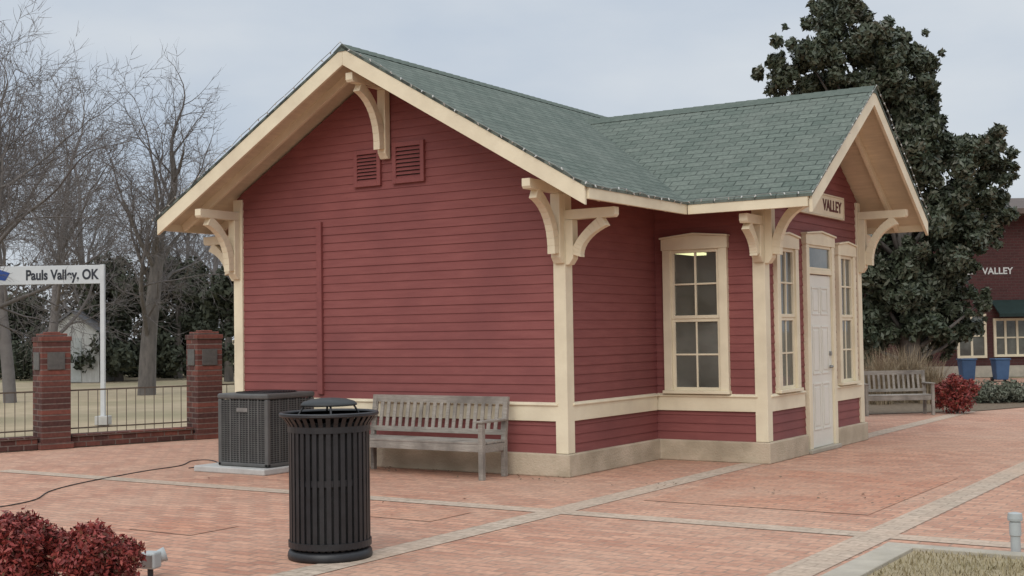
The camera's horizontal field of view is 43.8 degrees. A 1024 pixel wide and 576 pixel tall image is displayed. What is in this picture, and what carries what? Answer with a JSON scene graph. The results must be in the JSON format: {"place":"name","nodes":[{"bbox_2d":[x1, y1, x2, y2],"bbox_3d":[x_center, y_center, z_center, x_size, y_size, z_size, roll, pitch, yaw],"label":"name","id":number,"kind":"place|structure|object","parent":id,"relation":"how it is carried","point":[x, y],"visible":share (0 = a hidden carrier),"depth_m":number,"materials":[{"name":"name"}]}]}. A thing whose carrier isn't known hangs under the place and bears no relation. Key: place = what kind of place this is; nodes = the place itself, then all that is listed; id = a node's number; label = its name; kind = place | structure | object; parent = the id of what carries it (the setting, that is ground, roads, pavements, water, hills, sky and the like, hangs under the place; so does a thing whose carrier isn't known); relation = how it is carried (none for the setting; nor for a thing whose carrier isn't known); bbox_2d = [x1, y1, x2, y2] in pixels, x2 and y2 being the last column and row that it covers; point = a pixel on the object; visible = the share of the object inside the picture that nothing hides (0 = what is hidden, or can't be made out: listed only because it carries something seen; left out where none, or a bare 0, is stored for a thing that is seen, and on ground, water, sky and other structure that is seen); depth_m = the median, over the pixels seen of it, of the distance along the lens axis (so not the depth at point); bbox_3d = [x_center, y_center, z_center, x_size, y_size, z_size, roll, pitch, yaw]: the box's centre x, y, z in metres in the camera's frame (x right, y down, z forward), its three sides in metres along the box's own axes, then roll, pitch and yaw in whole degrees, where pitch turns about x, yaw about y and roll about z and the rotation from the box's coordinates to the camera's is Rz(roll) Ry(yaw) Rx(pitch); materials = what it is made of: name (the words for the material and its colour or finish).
{"place":"outdoors","nodes":[
{"label":"outdoors","id":0,"kind":"place"},
{"bbox_2d":[0,378,1023,575],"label":"plaza paving","id":1,"kind":"structure","parent":0,"point":[967,449],"depth_m":10.41,"materials":[{"name":"brick"}]},
{"bbox_2d":[0,506,69,575],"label":"red shrub","id":2,"kind":"object","parent":1,"relation":"on","point":[29,542],"visible":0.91,"depth_m":6.94,"materials":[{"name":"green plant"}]},
{"bbox_2d":[31,332,73,449],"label":"brick pillar","id":3,"kind":"structure","parent":1,"relation":"on","point":[52,389],"depth_m":16.85,"materials":[{"name":"red brick"}]},
{"bbox_2d":[46,517,146,575],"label":"red shrub","id":4,"kind":"object","parent":1,"relation":"on","point":[90,548],"visible":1,"depth_m":6.83,"materials":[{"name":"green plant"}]},
{"bbox_2d":[0,459,217,506],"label":"extension cord","id":5,"kind":"object","parent":1,"relation":"on","point":[104,478],"visible":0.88,"depth_m":13.09,"materials":[{"name":"rubber"}]},
{"bbox_2d":[140,547,167,575],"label":"ground floodlight","id":6,"kind":"object","parent":1,"relation":"on","point":[154,559],"visible":0.81,"depth_m":7.67,"materials":[{"name":"grey metal"}]},
{"bbox_2d":[131,520,236,534],"bbox_3d":[-2.491,1.818,9.677,0.660,0.001,0.500,-2,-2,33],"label":"paving patch","id":7,"kind":"object","parent":1,"relation":"on","point":[183,527],"visible":1,"depth_m":9.66,"materials":[{"name":"brick"}]},
{"bbox_2d":[185,330,222,439],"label":"brick pillar","id":8,"kind":"structure","parent":1,"relation":"on","point":[204,362],"depth_m":18.18,"materials":[{"name":"red brick"}]},
{"bbox_2d":[194,462,288,475],"bbox_3d":[-2.743,1.943,13.886,1.040,0.065,0.960,-2,-2,33],"label":"equipment pad","id":9,"kind":"object","parent":1,"relation":"on","point":[227,469],"visible":0.47,"depth_m":13.46,"materials":[{"name":"concrete"}]},
{"bbox_2d":[218,390,313,467],"bbox_3d":[-2.666,1.513,13.847,0.742,0.779,0.742,-2,-2,33],"label":"air conditioner","id":10,"kind":"object","parent":9,"relation":"on","point":[252,429],"visible":0.89,"depth_m":13.54,"materials":[{"name":"metal"}]},
{"bbox_2d":[0,469,547,511],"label":"paving band","id":11,"kind":"object","parent":1,"relation":"on","point":[475,505],"visible":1,"depth_m":12.08,"materials":[{"name":"grey concrete"}]},
{"bbox_2d":[279,398,378,563],"bbox_3d":[-1.193,1.237,8.336,0.652,1.035,0.652,-2,-2,33],"label":"trash can","id":12,"kind":"object","parent":1,"relation":"on","point":[329,491],"visible":1,"depth_m":8.12,"materials":[{"name":"black paint"},{"name":"metal"}]},
{"bbox_2d":[370,507,470,520],"bbox_3d":[-0.770,1.811,10.220,0.700,0.001,0.560,-2,-2,33],"label":"paving patch","id":13,"kind":"object","parent":1,"relation":"on","point":[410,513],"visible":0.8,"depth_m":10.21,"materials":[{"name":"brick"}]},
{"bbox_2d":[369,394,509,480],"bbox_3d":[-0.889,1.522,13.163,1.770,0.799,0.523,-2,-2,33],"label":"park bench","id":14,"kind":"object","parent":1,"relation":"on","point":[482,446],"visible":0.84,"depth_m":13.12,"materials":[{"name":"grey wood"}]},
{"bbox_2d":[269,411,974,575],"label":"paving band","id":15,"kind":"object","parent":1,"relation":"on","point":[315,569],"visible":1,"depth_m":9.88,"materials":[{"name":"grey concrete"}]},
{"bbox_2d":[564,511,862,535],"bbox_3d":[1.440,1.754,9.540,2.357,0.001,0.220,-2,-2,33],"label":"paving band","id":16,"kind":"object","parent":1,"relation":"on","point":[734,524],"visible":1,"depth_m":9.47,"materials":[{"name":"grey concrete"}]},
{"bbox_2d":[646,469,956,514],"bbox_3d":[2.676,1.804,11.466,1.929,0.001,2.750,-2,-2,33],"label":"paving patch","id":17,"kind":"object","parent":1,"relation":"on","point":[801,490],"visible":1,"depth_m":11.28,"materials":[{"name":"brick"}]},
{"bbox_2d":[765,461,1023,575],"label":"paving band","id":18,"kind":"object","parent":1,"relation":"on","point":[820,561],"depth_m":9.10,"materials":[{"name":"grey concrete"}]},
{"bbox_2d":[864,370,934,415],"bbox_3d":[6.317,1.729,21.001,1.176,0.722,0.472,-1,-2,-3],"label":"park bench","id":19,"kind":"object","parent":1,"relation":"on","point":[924,396],"visible":0.8,"depth_m":21.15,"materials":[{"name":"grey wood"}]},
{"bbox_2d":[821,542,1023,575],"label":"kerb","id":20,"kind":"structure","parent":1,"relation":"on","point":[882,556],"depth_m":7.88,"materials":[{"name":"concrete"}]},
{"bbox_2d":[869,400,1023,413],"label":"planting bed","id":21,"kind":"object","parent":1,"relation":"on","point":[907,407],"visible":0.25,"depth_m":22.58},
{"bbox_2d":[750,0,1020,369],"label":"magnolia tree","id":22,"kind":"object","parent":21,"relation":"on","point":[918,303],"visible":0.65,"depth_m":29.50,"materials":[{"name":"green plant"}]},
{"bbox_2d":[972,379,1010,402],"bbox_3d":[8.862,1.935,23.807,0.895,0.495,0.777,-2,-2,33],"label":"grey shrub","id":23,"kind":"object","parent":21,"relation":"on","point":[991,393],"visible":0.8,"depth_m":23.61,"materials":[{"name":"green plant"}]},
{"bbox_2d":[999,379,1023,402],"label":"grey shrub","id":24,"kind":"object","parent":21,"relation":"on","point":[1014,385],"visible":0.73,"depth_m":23.71,"materials":[{"name":"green plant"}]},
{"bbox_2d":[1014,381,1023,401],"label":"grey shrub","id":25,"kind":"object","parent":21,"relation":"on","point":[1021,382],"visible":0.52,"depth_m":23.82,"materials":[{"name":"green plant"}]},
{"bbox_2d":[930,373,980,413],"bbox_3d":[7.321,1.753,21.140,0.817,0.716,0.790,-2,-2,33],"label":"red shrub","id":26,"kind":"object","parent":1,"relation":"on","point":[954,392],"visible":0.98,"depth_m":20.98,"materials":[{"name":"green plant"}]},
{"bbox_2d":[890,534,1023,548],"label":"paving band","id":27,"kind":"object","parent":1,"relation":"on","point":[954,540],"visible":1,"depth_m":8.54,"materials":[{"name":"grey concrete"}]},
{"bbox_2d":[956,358,976,379],"bbox_3d":[11.865,2.140,33.241,0.420,0.598,0.420,-1,-2,0],"label":"recycling bin","id":28,"kind":"object","parent":1,"relation":"on","point":[966,368],"visible":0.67,"depth_m":33.07,"materials":[{"name":"blue plastic"}]},
{"bbox_2d":[989,358,1010,380],"bbox_3d":[12.624,2.118,32.937,0.420,0.598,0.420,-1,-2,0],"label":"recycling bin","id":29,"kind":"object","parent":1,"relation":"on","point":[1000,368],"visible":0.96,"depth_m":32.77,"materials":[{"name":"blue plastic"}]},
{"bbox_2d":[1007,512,1022,551],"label":"bollard light","id":30,"kind":"object","parent":1,"relation":"on","point":[1015,519],"visible":0.94,"depth_m":7.98,"materials":[{"name":"grey metal"}]},
{"bbox_2d":[0,340,1023,452],"bbox_3d":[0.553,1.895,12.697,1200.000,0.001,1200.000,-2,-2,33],"label":"ground","id":31,"kind":"structure","parent":0,"point":[19,415],"depth_m":27.57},
{"bbox_2d":[0,391,37,452],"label":"iron fence","id":32,"kind":"object","parent":31,"relation":"on","point":[20,443],"visible":1,"depth_m":16.63,"materials":[{"name":"metal"}]},
{"bbox_2d":[7,287,50,347],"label":"evergreen tree","id":33,"kind":"object","parent":31,"relation":"on","point":[29,327],"visible":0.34,"depth_m":53.60,"materials":[{"name":"green plant"}]},
{"bbox_2d":[0,26,63,333],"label":"bare tree","id":34,"kind":"object","parent":31,"relation":"on","point":[16,106],"visible":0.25,"depth_m":37.85,"materials":[{"name":"grey plant"}]},
{"bbox_2d":[0,0,106,402],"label":"bare tree","id":35,"kind":"object","parent":31,"relation":"on","point":[8,371],"visible":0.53,"depth_m":29.30,"materials":[{"name":"plant"}]},
{"bbox_2d":[0,264,111,424],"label":"station sign","id":36,"kind":"object","parent":31,"relation":"on","point":[78,274],"visible":1,"depth_m":21.60,"materials":[{"name":"metal"}]},
{"bbox_2d":[41,310,114,382],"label":"white shed","id":37,"kind":"structure","parent":31,"relation":"on","point":[89,375],"depth_m":42.95,"materials":[{"name":"paint"}]},
{"bbox_2d":[62,338,80,381],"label":"door","id":38,"kind":"structure","parent":37,"relation":"in","point":[75,374],"depth_m":42.92,"materials":[{"name":"white"}]},
{"bbox_2d":[0,90,173,331],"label":"bare tree","id":39,"kind":"object","parent":31,"relation":"on","point":[84,287],"visible":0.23,"depth_m":46.49,"materials":[{"name":"brown plant"}]},
{"bbox_2d":[0,56,176,335],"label":"bare tree","id":40,"kind":"object","parent":31,"relation":"on","point":[56,309],"visible":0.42,"depth_m":36.03,"materials":[{"name":"brown plant"}]},
{"bbox_2d":[0,20,211,374],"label":"bare tree","id":41,"kind":"object","parent":31,"relation":"on","point":[23,213],"visible":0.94,"depth_m":23.20,"materials":[{"name":"grey plant"}]},
{"bbox_2d":[0,250,233,373],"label":"thicket","id":42,"kind":"object","parent":31,"relation":"on","point":[72,306],"visible":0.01,"depth_m":57.79,"materials":[{"name":"plant"}]},
{"bbox_2d":[0,339,234,380],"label":"hedge","id":43,"kind":"object","parent":31,"relation":"on","point":[21,366],"visible":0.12,"depth_m":46.34,"materials":[{"name":"green plant"}]},
{"bbox_2d":[71,251,164,380],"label":"evergreen tree","id":44,"kind":"object","parent":31,"relation":"on","point":[122,357],"visible":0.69,"depth_m":43.54,"materials":[{"name":"green plant"}]},
{"bbox_2d":[71,385,193,447],"bbox_3d":[-5.278,1.763,17.659,1.729,0.770,0.260,1,-3,-38],"label":"iron fence","id":45,"kind":"object","parent":31,"relation":"on","point":[107,437],"visible":0.81,"depth_m":17.58,"materials":[{"name":"metal"}]},
{"bbox_2d":[56,43,236,394],"bbox_3d":[-8.730,-1.772,33.282,4.736,9.168,7.267,-1,-2,15],"label":"bare tree","id":46,"kind":"object","parent":31,"relation":"on","point":[156,281],"visible":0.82,"depth_m":32.54,"materials":[{"name":"grey plant"}]},
{"bbox_2d":[118,129,229,322],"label":"bare tree","id":47,"kind":"object","parent":31,"relation":"on","point":[188,234],"visible":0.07,"depth_m":59.68,"materials":[{"name":"brown plant"}]},
{"bbox_2d":[128,141,223,336],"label":"bare tree","id":48,"kind":"object","parent":31,"relation":"on","point":[192,249],"visible":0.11,"depth_m":48.45,"materials":[{"name":"brown plant"}]},
{"bbox_2d":[136,253,224,377],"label":"evergreen tree","id":49,"kind":"object","parent":31,"relation":"on","point":[177,352],"visible":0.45,"depth_m":45.30,"materials":[{"name":"green plant"}]},
{"bbox_2d":[166,168,222,267],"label":"bare tree","id":50,"kind":"object","parent":31,"relation":"on","point":[205,234],"visible":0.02,"depth_m":52.91,"materials":[{"name":"brown plant"}]},
{"bbox_2d":[192,266,233,381],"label":"evergreen tree","id":51,"kind":"object","parent":31,"relation":"on","point":[225,289],"visible":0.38,"depth_m":41.79,"materials":[{"name":"green plant"}]},
{"bbox_2d":[222,383,234,392],"bbox_3d":[-1.967,1.804,20.238,5.778,0.770,0.260,1,-3,-38],"label":"iron fence","id":52,"kind":"object","parent":31,"relation":"on","point":[229,384],"visible":0.02,"depth_m":18.58,"materials":[{"name":"metal"}]},
{"bbox_2d":[864,198,1023,377],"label":"brick station","id":53,"kind":"object","parent":31,"relation":"on","point":[1001,273],"visible":0.22,"depth_m":35.96,"materials":[{"name":"brick"}]},
{"bbox_2d":[957,314,986,357],"bbox_3d":[12.959,1.354,35.937,0.836,1.243,0.059,-1,-2,0],"label":"window","id":54,"kind":"structure","parent":53,"relation":"in","point":[976,348],"depth_m":35.94,"materials":[{"name":"beige paint"}]},
{"bbox_2d":[993,318,1023,356],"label":"window","id":55,"kind":"structure","parent":53,"relation":"in","point":[1008,333],"depth_m":35.94,"materials":[{"name":"beige paint"}]},
{"bbox_2d":[0,0,1023,342],"label":"sky","id":56,"kind":"structure","parent":0,"point":[607,58],"materials":[{"name":"grey"}]},
{"bbox_2d":[155,44,928,477],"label":"depot building","id":57,"kind":"structure","parent":0,"point":[371,226],"depth_m":14.02,"materials":[{"name":"wood"}]},
{"bbox_2d":[151,41,681,220],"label":"string lights","id":58,"kind":"object","parent":57,"relation":"attached to","point":[478,123],"visible":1,"depth_m":13.04,"materials":[{"name":"metal"}]},
{"bbox_2d":[659,233,731,393],"bbox_3d":[2.049,0.279,14.152,0.825,1.784,0.148,-2,-2,33],"label":"window","id":59,"kind":"structure","parent":57,"relation":"in","point":[695,243],"depth_m":14.13,"materials":[{"name":"beige paint"}]},
{"bbox_2d":[773,232,803,392],"bbox_3d":[3.052,0.267,14.232,0.148,1.784,0.710,-2,-2,33],"label":"window","id":60,"kind":"structure","parent":57,"relation":"in","point":[790,282],"depth_m":14.36,"materials":[{"name":"beige paint"}]},
{"bbox_2d":[688,85,931,219],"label":"string lights","id":61,"kind":"object","parent":57,"relation":"attached to","point":[830,162],"visible":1,"depth_m":13.76,"materials":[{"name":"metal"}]},
{"bbox_2d":[810,275,833,447],"bbox_3d":[3.657,0.860,15.094,0.105,2.018,0.770,-2,-2,33],"label":"door","id":62,"kind":"structure","parent":57,"relation":"in","point":[822,366],"depth_m":15.11,"materials":[{"name":"paint"}]},
{"bbox_2d":[834,241,860,385],"bbox_3d":[4.162,0.311,15.936,0.148,1.784,0.710,-2,-2,33],"label":"window","id":63,"kind":"structure","parent":57,"relation":"in","point":[846,251],"depth_m":15.98,"materials":[{"name":"beige paint"}]},
{"bbox_2d":[863,347,913,404],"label":"ornamental grass","id":64,"kind":"object","parent":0,"point":[885,363],"depth_m":23.77,"materials":[{"name":"beige plant"}]},
{"bbox_2d":[867,342,951,402],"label":"ornamental grass","id":65,"kind":"object","parent":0,"point":[904,366],"depth_m":24.25,"materials":[{"name":"beige plant"}]},
{"bbox_2d":[905,358,955,403],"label":"ornamental grass","id":66,"kind":"object","parent":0,"point":[930,377],"depth_m":23.82,"materials":[{"name":"beige plant"}]},
{"bbox_2d":[867,548,1023,575],"bbox_3d":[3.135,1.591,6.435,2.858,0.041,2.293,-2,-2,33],"label":"grass","id":67,"kind":"structure","parent":0,"point":[1002,565],"depth_m":7.56,"materials":[{"name":"plant"}]}
]}

